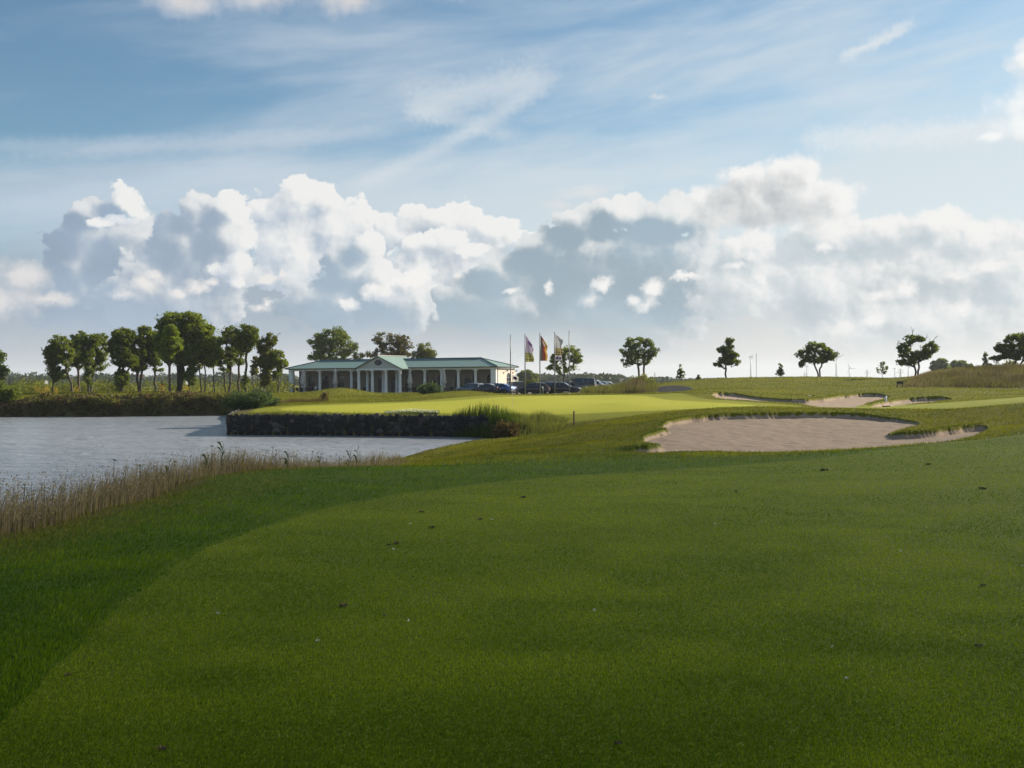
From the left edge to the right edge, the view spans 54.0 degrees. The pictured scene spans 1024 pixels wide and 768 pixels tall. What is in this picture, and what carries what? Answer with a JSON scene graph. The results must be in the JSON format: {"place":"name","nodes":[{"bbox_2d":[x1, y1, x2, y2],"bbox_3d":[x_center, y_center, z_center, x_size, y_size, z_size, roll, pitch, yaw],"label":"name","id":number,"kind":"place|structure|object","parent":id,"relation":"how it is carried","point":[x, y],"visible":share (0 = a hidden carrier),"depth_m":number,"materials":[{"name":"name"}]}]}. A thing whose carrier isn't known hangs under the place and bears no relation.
{"place":"outdoors","nodes":[
{"label":"outdoors","id":0,"kind":"place"},
{"bbox_2d":[0,415,490,511],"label":"pond water","id":1,"kind":"structure","parent":0,"point":[34,446],"depth_m":55.17,"materials":[{"name":"grey liquid"}]},
{"bbox_2d":[0,369,1023,721],"bbox_3d":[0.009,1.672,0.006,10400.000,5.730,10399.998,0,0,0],"label":"rough ground","id":2,"kind":"structure","parent":0,"point":[384,473],"depth_m":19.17,"materials":[{"name":"green plant"}]},
{"bbox_2d":[0,349,11,382],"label":"ash tree","id":3,"kind":"object","parent":2,"relation":"on","point":[3,369],"visible":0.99,"depth_m":131.84,"materials":[{"name":"green plant"}]},
{"bbox_2d":[0,380,23,401],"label":"dark bush","id":4,"kind":"object","parent":2,"relation":"on","point":[7,393],"visible":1,"depth_m":102.87,"materials":[{"name":"green plant"}]},
{"bbox_2d":[41,346,61,391],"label":"ivy tree","id":5,"kind":"object","parent":2,"relation":"on","point":[53,367],"visible":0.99,"depth_m":133.65,"materials":[{"name":"green plant"}]},
{"bbox_2d":[44,333,75,391],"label":"ash tree","id":6,"kind":"object","parent":2,"relation":"on","point":[59,348],"visible":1,"depth_m":133.67,"materials":[{"name":"green plant"}]},
{"bbox_2d":[9,383,137,391],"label":"hedge","id":7,"kind":"object","parent":2,"relation":"on","point":[130,388],"visible":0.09,"depth_m":156.96,"materials":[{"name":"green plant"}]},
{"bbox_2d":[66,330,84,390],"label":"ash tree","id":8,"kind":"object","parent":2,"relation":"on","point":[78,364],"visible":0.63,"depth_m":135.60,"materials":[{"name":"green plant"}]},
{"bbox_2d":[75,332,104,391],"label":"ivy tree","id":9,"kind":"object","parent":2,"relation":"on","point":[90,343],"visible":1,"depth_m":131.58,"materials":[{"name":"green plant"}]},
{"bbox_2d":[90,332,110,391],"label":"ash tree","id":10,"kind":"object","parent":2,"relation":"on","point":[100,357],"visible":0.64,"depth_m":133.70,"materials":[{"name":"green plant"}]},
{"bbox_2d":[34,385,188,393],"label":"yellow flowers","id":11,"kind":"object","parent":2,"relation":"on","point":[78,389],"visible":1,"depth_m":104.59,"materials":[{"name":"plant"}]},
{"bbox_2d":[104,327,139,391],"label":"ivy tree","id":12,"kind":"object","parent":2,"relation":"on","point":[122,339],"visible":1,"depth_m":130.41,"materials":[{"name":"green plant"}]},
{"bbox_2d":[0,390,245,416],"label":"bank weeds","id":13,"kind":"object","parent":2,"relation":"on","point":[112,401],"visible":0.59,"depth_m":102.96,"materials":[{"name":"green plant"}]},
{"bbox_2d":[130,325,156,391],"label":"ash tree","id":14,"kind":"object","parent":2,"relation":"on","point":[141,341],"visible":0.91,"depth_m":132.55,"materials":[{"name":"green plant"}]},
{"bbox_2d":[139,330,163,391],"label":"ash tree","id":15,"kind":"object","parent":2,"relation":"on","point":[152,359],"visible":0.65,"depth_m":133.53,"materials":[{"name":"green plant"}]},
{"bbox_2d":[10,375,294,392],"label":"undergrowth","id":16,"kind":"object","parent":2,"relation":"on","point":[272,387],"visible":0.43,"depth_m":155.06,"materials":[{"name":"green plant"}]},
{"bbox_2d":[157,324,184,390],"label":"young ash tree","id":17,"kind":"object","parent":2,"relation":"on","point":[170,342],"visible":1,"depth_m":125.42,"materials":[{"name":"green plant"}]},
{"bbox_2d":[6,445,350,514],"bbox_3d":[-7.788,2.165,20.681,10.407,2.416,29.784,0,0,25],"label":"wild carrot","id":18,"kind":"object","parent":2,"relation":"on","point":[188,465],"visible":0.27,"depth_m":20.90,"materials":[{"name":"white plant"}]},
{"bbox_2d":[175,346,200,391],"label":"ivy tree","id":19,"kind":"object","parent":2,"relation":"on","point":[185,356],"visible":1,"depth_m":127.70,"materials":[{"name":"green plant"}]},
{"bbox_2d":[151,310,225,390],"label":"ash tree","id":20,"kind":"object","parent":2,"relation":"on","point":[204,341],"visible":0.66,"depth_m":129.05,"materials":[{"name":"green plant"}]},
{"bbox_2d":[193,363,204,390],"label":"slender tree","id":21,"kind":"object","parent":2,"relation":"on","point":[198,366],"visible":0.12,"depth_m":132.79,"materials":[{"name":"green plant"}]},
{"bbox_2d":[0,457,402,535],"bbox_3d":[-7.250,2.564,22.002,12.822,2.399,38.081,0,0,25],"label":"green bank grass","id":22,"kind":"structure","parent":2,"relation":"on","point":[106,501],"depth_m":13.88,"materials":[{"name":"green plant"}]},
{"bbox_2d":[0,441,403,534],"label":"dry bank grass","id":23,"kind":"structure","parent":2,"relation":"on","point":[90,494],"depth_m":15.85,"materials":[{"name":"plant"}]},
{"bbox_2d":[0,460,433,567],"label":"withered turf","id":24,"kind":"structure","parent":2,"relation":"on","point":[52,529],"depth_m":12.37,"materials":[{"name":"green plant"}]},
{"bbox_2d":[214,349,228,391],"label":"slender tree","id":25,"kind":"object","parent":2,"relation":"on","point":[220,361],"visible":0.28,"depth_m":135.92,"materials":[{"name":"green plant"}]},
{"bbox_2d":[217,441,228,468],"bbox_3d":[-5.903,1.542,20.505,0.279,0.752,0.175,0,0,9],"label":"reed stalk","id":26,"kind":"object","parent":2,"relation":"on","point":[221,451],"visible":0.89,"depth_m":20.50,"materials":[{"name":"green plant"}]},
{"bbox_2d":[218,400,231,414],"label":"dark bush","id":27,"kind":"object","parent":2,"relation":"on","point":[222,407],"visible":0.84,"depth_m":103.70,"materials":[{"name":"green plant"}]},
{"bbox_2d":[218,325,238,391],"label":"ash tree","id":28,"kind":"object","parent":2,"relation":"on","point":[227,334],"visible":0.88,"depth_m":132.75,"materials":[{"name":"green plant"}]},
{"bbox_2d":[227,331,244,391],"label":"ash tree","id":29,"kind":"object","parent":2,"relation":"on","point":[240,360],"visible":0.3,"depth_m":133.91,"materials":[{"name":"green plant"}]},
{"bbox_2d":[231,323,258,392],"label":"ivy tree","id":30,"kind":"object","parent":2,"relation":"on","point":[247,336],"visible":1,"depth_m":130.66,"materials":[{"name":"green plant"}]},
{"bbox_2d":[220,386,274,409],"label":"willow bush","id":31,"kind":"object","parent":2,"relation":"on","point":[239,401],"visible":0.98,"depth_m":77.59,"materials":[{"name":"green plant"}]},
{"bbox_2d":[249,356,258,392],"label":"slender tree","id":32,"kind":"object","parent":2,"relation":"on","point":[254,368],"visible":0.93,"depth_m":130.74,"materials":[{"name":"green plant"}]},
{"bbox_2d":[256,331,280,390],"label":"half dead tree","id":33,"kind":"object","parent":2,"relation":"on","point":[265,364],"visible":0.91,"depth_m":129.62,"materials":[{"name":"green plant"}]},
{"bbox_2d":[261,390,283,406],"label":"willow bush","id":34,"kind":"object","parent":2,"relation":"on","point":[274,402],"visible":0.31,"depth_m":81.88,"materials":[{"name":"green plant"}]},
{"bbox_2d":[270,350,288,392],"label":"ash tree","id":35,"kind":"object","parent":2,"relation":"on","point":[279,364],"visible":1,"depth_m":128.70,"materials":[{"name":"green plant"}]},
{"bbox_2d":[279,395,328,402],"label":"brown weeds","id":36,"kind":"object","parent":2,"relation":"on","point":[292,400],"visible":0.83,"depth_m":92.11,"materials":[{"name":"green plant"}]},
{"bbox_2d":[306,326,365,360],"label":"oak tree","id":37,"kind":"object","parent":2,"relation":"on","point":[321,342],"visible":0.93,"depth_m":188.99,"materials":[{"name":"green plant"}]},
{"bbox_2d":[225,409,490,436],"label":"stone wall","id":38,"kind":"structure","parent":2,"relation":"on","point":[325,424],"depth_m":63.92,"materials":[{"name":"grey stone"}]},
{"bbox_2d":[232,409,451,415],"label":"wall top grass","id":39,"kind":"structure","parent":38,"relation":"on","point":[303,412],"depth_m":65.00,"materials":[{"name":"green plant"}]},
{"bbox_2d":[3,371,723,385],"bbox_3d":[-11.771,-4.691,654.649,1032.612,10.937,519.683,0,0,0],"label":"treeline","id":40,"kind":"object","parent":2,"relation":"on","point":[548,377],"visible":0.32,"depth_m":440.19,"materials":[{"name":"green plant"}]},
{"bbox_2d":[365,332,414,358],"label":"turning tree","id":41,"kind":"object","parent":2,"relation":"on","point":[400,344],"visible":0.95,"depth_m":191.46,"materials":[{"name":"green plant"}]},
{"bbox_2d":[285,355,518,392],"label":"clubhouse","id":42,"kind":"structure","parent":2,"relation":"on","point":[384,373],"depth_m":163.39,"materials":[{"name":"white paint"}]},
{"bbox_2d":[300,370,304,387],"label":"closed parasol","id":43,"kind":"object","parent":42,"relation":"on","point":[302,381],"visible":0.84,"depth_m":169.64,"materials":[{"name":"fabric"}]},
{"bbox_2d":[308,375,313,391],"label":"window","id":44,"kind":"structure","parent":42,"relation":"in","point":[310,379],"depth_m":173.34,"materials":[{"name":"glass"}]},
{"bbox_2d":[322,375,328,388],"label":"window","id":45,"kind":"structure","parent":42,"relation":"in","point":[325,383],"depth_m":172.07,"materials":[{"name":"glass"}]},
{"bbox_2d":[333,370,337,387],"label":"closed parasol","id":46,"kind":"object","parent":42,"relation":"on","point":[335,382],"visible":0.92,"depth_m":166.75,"materials":[{"name":"fabric"}]},
{"bbox_2d":[338,375,343,387],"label":"window","id":47,"kind":"structure","parent":42,"relation":"in","point":[340,379],"depth_m":170.79,"materials":[{"name":"glass"}]},
{"bbox_2d":[353,375,356,388],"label":"window","id":48,"kind":"structure","parent":42,"relation":"in","point":[355,377],"depth_m":169.61,"materials":[{"name":"glass"}]},
{"bbox_2d":[378,375,381,391],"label":"door","id":49,"kind":"structure","parent":42,"relation":"in","point":[380,377],"depth_m":167.59,"materials":[{"name":"paint"}]},
{"bbox_2d":[391,375,398,392],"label":"door","id":50,"kind":"structure","parent":42,"relation":"in","point":[393,378],"depth_m":166.57,"materials":[{"name":"paint"}]},
{"bbox_2d":[407,369,412,392],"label":"closed parasol","id":51,"kind":"object","parent":42,"relation":"on","point":[409,381],"visible":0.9,"depth_m":160.68,"materials":[{"name":"fabric"}]},
{"bbox_2d":[455,375,461,389],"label":"window","id":52,"kind":"structure","parent":42,"relation":"in","point":[456,375],"depth_m":161.80,"materials":[{"name":"glass"}]},
{"bbox_2d":[384,410,438,414],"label":"daisy leaves","id":53,"kind":"object","parent":2,"relation":"on","point":[408,412],"visible":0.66,"depth_m":64.50,"materials":[{"name":"green plant"}]},
{"bbox_2d":[385,408,438,413],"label":"daisies","id":54,"kind":"object","parent":2,"relation":"on","point":[418,409],"visible":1,"depth_m":64.58,"materials":[{"name":"white plant"}]},
{"bbox_2d":[411,342,436,357],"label":"oak tree","id":55,"kind":"object","parent":2,"relation":"on","point":[423,352],"visible":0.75,"depth_m":187.39,"materials":[{"name":"green plant"}]},
{"bbox_2d":[414,381,445,393],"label":"willow bush","id":56,"kind":"object","parent":2,"relation":"on","point":[425,388],"visible":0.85,"depth_m":112.56,"materials":[{"name":"green plant"}]},
{"bbox_2d":[441,368,446,387],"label":"closed parasol","id":57,"kind":"object","parent":2,"relation":"on","point":[443,381],"visible":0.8,"depth_m":158.18,"materials":[{"name":"fabric"}]},
{"bbox_2d":[452,401,521,437],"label":"pond reeds","id":58,"kind":"object","parent":2,"relation":"on","point":[496,414],"visible":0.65,"depth_m":61.52,"materials":[{"name":"green plant"}]},
{"bbox_2d":[490,420,520,438],"bbox_3d":[-0.309,2.611,56.993,2.050,1.332,1.453,0,0,0],"label":"rock","id":59,"kind":"object","parent":2,"relation":"on","point":[507,430],"depth_m":56.80,"materials":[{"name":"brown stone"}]},
{"bbox_2d":[510,334,510,393],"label":"flagpole","id":60,"kind":"object","parent":2,"relation":"on","point":[510,363],"visible":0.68,"depth_m":122.93,"materials":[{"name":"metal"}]},
{"bbox_2d":[0,397,1023,767],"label":"fairway","id":61,"kind":"structure","parent":2,"relation":"on","point":[994,465],"depth_m":7.44,"materials":[{"name":"green plant"}]},
{"bbox_2d":[0,437,1023,767],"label":"fairway turf","id":62,"kind":"structure","parent":61,"relation":"on","point":[382,745],"depth_m":5.68,"materials":[{"name":"green plant"}]},
{"bbox_2d":[280,395,754,414],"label":"putting green","id":63,"kind":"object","parent":2,"relation":"on","point":[577,404],"visible":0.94,"depth_m":71.98,"materials":[{"name":"green plant"}]},
{"bbox_2d":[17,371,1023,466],"bbox_3d":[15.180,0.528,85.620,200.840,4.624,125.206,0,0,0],"label":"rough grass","id":64,"kind":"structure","parent":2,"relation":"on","point":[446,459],"depth_m":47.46,"materials":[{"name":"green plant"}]},
{"bbox_2d":[525,351,525,393],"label":"flagpole","id":65,"kind":"object","parent":2,"relation":"on","point":[525,372],"visible":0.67,"depth_m":121.44,"materials":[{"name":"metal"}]},
{"bbox_2d":[526,337,533,361],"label":"banner flag","id":66,"kind":"object","parent":65,"relation":"attached to","point":[529,352],"visible":1,"depth_m":121.38,"materials":[{"name":"fabric"}]},
{"bbox_2d":[517,369,538,383],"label":"field tree","id":67,"kind":"object","parent":2,"relation":"on","point":[530,374],"visible":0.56,"depth_m":298.51,"materials":[{"name":"green plant"}]},
{"bbox_2d":[523,378,538,384],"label":"shrub","id":68,"kind":"object","parent":2,"relation":"on","point":[532,380],"visible":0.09,"depth_m":171.59,"materials":[{"name":"green plant"}]},
{"bbox_2d":[498,408,570,436],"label":"tall bank grass","id":69,"kind":"structure","parent":2,"relation":"on","point":[544,420],"depth_m":59.23,"materials":[{"name":"green plant"}]},
{"bbox_2d":[500,392,577,393],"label":"parking lot","id":70,"kind":"structure","parent":2,"relation":"on","point":[537,393],"depth_m":132.44,"materials":[{"name":"grey asphalt"}]},
{"bbox_2d":[455,383,481,390],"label":"parked car","id":71,"kind":"object","parent":70,"relation":"on","point":[468,386],"visible":0.43,"depth_m":138.24,"materials":[{"name":"paint"}]},
{"bbox_2d":[470,383,500,392],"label":"parked car","id":72,"kind":"object","parent":70,"relation":"on","point":[491,388],"visible":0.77,"depth_m":133.00,"materials":[{"name":"paint"}]},
{"bbox_2d":[488,383,516,393],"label":"parked car","id":73,"kind":"object","parent":70,"relation":"on","point":[504,387],"visible":0.59,"depth_m":132.76,"materials":[{"name":"paint"}]},
{"bbox_2d":[511,381,524,392],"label":"parked car","id":74,"kind":"object","parent":70,"relation":"on","point":[519,384],"visible":0.23,"depth_m":146.09,"materials":[{"name":"paint"}]},
{"bbox_2d":[517,383,550,393],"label":"parked car","id":75,"kind":"object","parent":70,"relation":"on","point":[532,387],"visible":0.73,"depth_m":127.21,"materials":[{"name":"paint"}]},
{"bbox_2d":[545,345,583,381],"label":"maple tree","id":76,"kind":"object","parent":70,"relation":"on","point":[577,359],"visible":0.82,"depth_m":149.66,"materials":[{"name":"green plant"}]},
{"bbox_2d":[548,382,581,393],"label":"parked car","id":77,"kind":"object","parent":70,"relation":"on","point":[561,386],"visible":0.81,"depth_m":128.20,"materials":[{"name":"paint"}]},
{"bbox_2d":[565,381,587,391],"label":"parked car","id":78,"kind":"object","parent":70,"relation":"on","point":[574,384],"visible":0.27,"depth_m":132.11,"materials":[{"name":"paint"}]},
{"bbox_2d":[572,378,596,386],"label":"parked car","id":79,"kind":"object","parent":70,"relation":"on","point":[588,382],"visible":0.17,"depth_m":134.03,"materials":[{"name":"paint"}]},
{"bbox_2d":[539,333,540,393],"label":"flagpole","id":80,"kind":"object","parent":2,"relation":"on","point":[539,368],"visible":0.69,"depth_m":120.46,"materials":[{"name":"metal"}]},
{"bbox_2d":[540,335,547,360],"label":"banner flag","id":81,"kind":"object","parent":80,"relation":"attached to","point":[543,351],"visible":1,"depth_m":120.40,"materials":[{"name":"fabric"}]},
{"bbox_2d":[554,332,555,393],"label":"flagpole","id":82,"kind":"object","parent":2,"relation":"on","point":[554,363],"visible":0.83,"depth_m":119.43,"materials":[{"name":"metal"}]},
{"bbox_2d":[555,334,562,360],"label":"banner flag","id":83,"kind":"object","parent":82,"relation":"attached to","point":[558,348],"visible":1,"depth_m":119.40,"materials":[{"name":"fabric"}]},
{"bbox_2d":[569,331,569,392],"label":"flagpole","id":84,"kind":"object","parent":2,"relation":"on","point":[569,361],"visible":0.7,"depth_m":117.93,"materials":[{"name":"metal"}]},
{"bbox_2d":[580,375,659,393],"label":"dry roadside grass","id":85,"kind":"structure","parent":2,"relation":"on","point":[633,382],"depth_m":113.64,"materials":[{"name":"plant"}]},
{"bbox_2d":[619,336,659,375],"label":"maple tree","id":86,"kind":"object","parent":2,"relation":"on","point":[633,356],"visible":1,"depth_m":145.69,"materials":[{"name":"green plant"}]},
{"bbox_2d":[628,372,657,383],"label":"shrub","id":87,"kind":"object","parent":2,"relation":"on","point":[643,376],"visible":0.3,"depth_m":120.69,"materials":[{"name":"green plant"}]},
{"bbox_2d":[675,364,685,378],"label":"sapling","id":88,"kind":"object","parent":2,"relation":"on","point":[680,374],"visible":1,"depth_m":127.81,"materials":[{"name":"green plant"}]},
{"bbox_2d":[713,336,741,377],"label":"narrow maple","id":89,"kind":"object","parent":2,"relation":"on","point":[729,355],"visible":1,"depth_m":138.62,"materials":[{"name":"green plant"}]},
{"bbox_2d":[775,363,784,376],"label":"sapling","id":90,"kind":"object","parent":2,"relation":"on","point":[780,372],"visible":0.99,"depth_m":133.95,"materials":[{"name":"green plant"}]},
{"bbox_2d":[711,392,889,407],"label":"sand bunker","id":91,"kind":"object","parent":2,"relation":"in","point":[855,400],"visible":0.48,"depth_m":86.02},
{"bbox_2d":[640,391,982,445],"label":"lip grass","id":92,"kind":"structure","parent":2,"relation":"on","point":[664,428],"depth_m":43.24,"materials":[{"name":"green plant"}]},
{"bbox_2d":[635,412,989,452],"bbox_3d":[11.076,1.764,38.856,14.512,0.791,17.180,0,0,0],"label":"sand bunker","id":93,"kind":"object","parent":2,"relation":"in","point":[770,432],"visible":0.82,"depth_m":38.66},
{"bbox_2d":[793,341,839,376],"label":"maple tree","id":94,"kind":"object","parent":2,"relation":"on","point":[827,355],"visible":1,"depth_m":137.54,"materials":[{"name":"green plant"}]},
{"bbox_2d":[876,361,887,377],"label":"sapling","id":95,"kind":"object","parent":2,"relation":"on","point":[882,363],"visible":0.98,"depth_m":132.91,"materials":[{"name":"green plant"}]},
{"bbox_2d":[872,396,949,406],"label":"sand bunker","id":96,"kind":"object","parent":2,"relation":"in","point":[901,401],"visible":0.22,"depth_m":80.71},
{"bbox_2d":[895,327,939,374],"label":"maple tree","id":97,"kind":"object","parent":2,"relation":"on","point":[904,351],"visible":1,"depth_m":124.70,"materials":[{"name":"green plant"}]},
{"bbox_2d":[929,358,951,370],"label":"field tree","id":98,"kind":"object","parent":2,"relation":"on","point":[939,363],"visible":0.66,"depth_m":289.08,"materials":[{"name":"green plant"}]},
{"bbox_2d":[898,363,1023,387],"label":"dry mound grass","id":99,"kind":"structure","parent":2,"relation":"on","point":[962,372],"depth_m":103.22,"materials":[{"name":"plant"}]},
{"bbox_2d":[949,360,973,367],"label":"field tree","id":100,"kind":"object","parent":2,"relation":"on","point":[957,363],"visible":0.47,"depth_m":298.93,"materials":[{"name":"green plant"}]},
{"bbox_2d":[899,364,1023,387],"bbox_3d":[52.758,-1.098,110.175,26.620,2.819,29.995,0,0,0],"label":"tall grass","id":101,"kind":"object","parent":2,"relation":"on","point":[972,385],"visible":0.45,"depth_m":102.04,"materials":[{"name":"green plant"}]},
{"bbox_2d":[981,351,991,365],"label":"sapling","id":102,"kind":"object","parent":2,"relation":"on","point":[985,359],"visible":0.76,"depth_m":112.89,"materials":[{"name":"green plant"}]},
{"bbox_2d":[988,332,1023,363],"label":"maple tree","id":103,"kind":"object","parent":2,"relation":"on","point":[1011,352],"visible":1,"depth_m":115.66,"materials":[{"name":"green plant"}]},
{"bbox_2d":[0,0,1023,378],"label":"sky","id":104,"kind":"structure","parent":0,"point":[459,177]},
{"bbox_2d":[657,385,693,391],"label":"asphalt path","id":105,"kind":"structure","parent":0,"point":[672,388],"depth_m":113.72,"materials":[{"name":"grey asphalt"}]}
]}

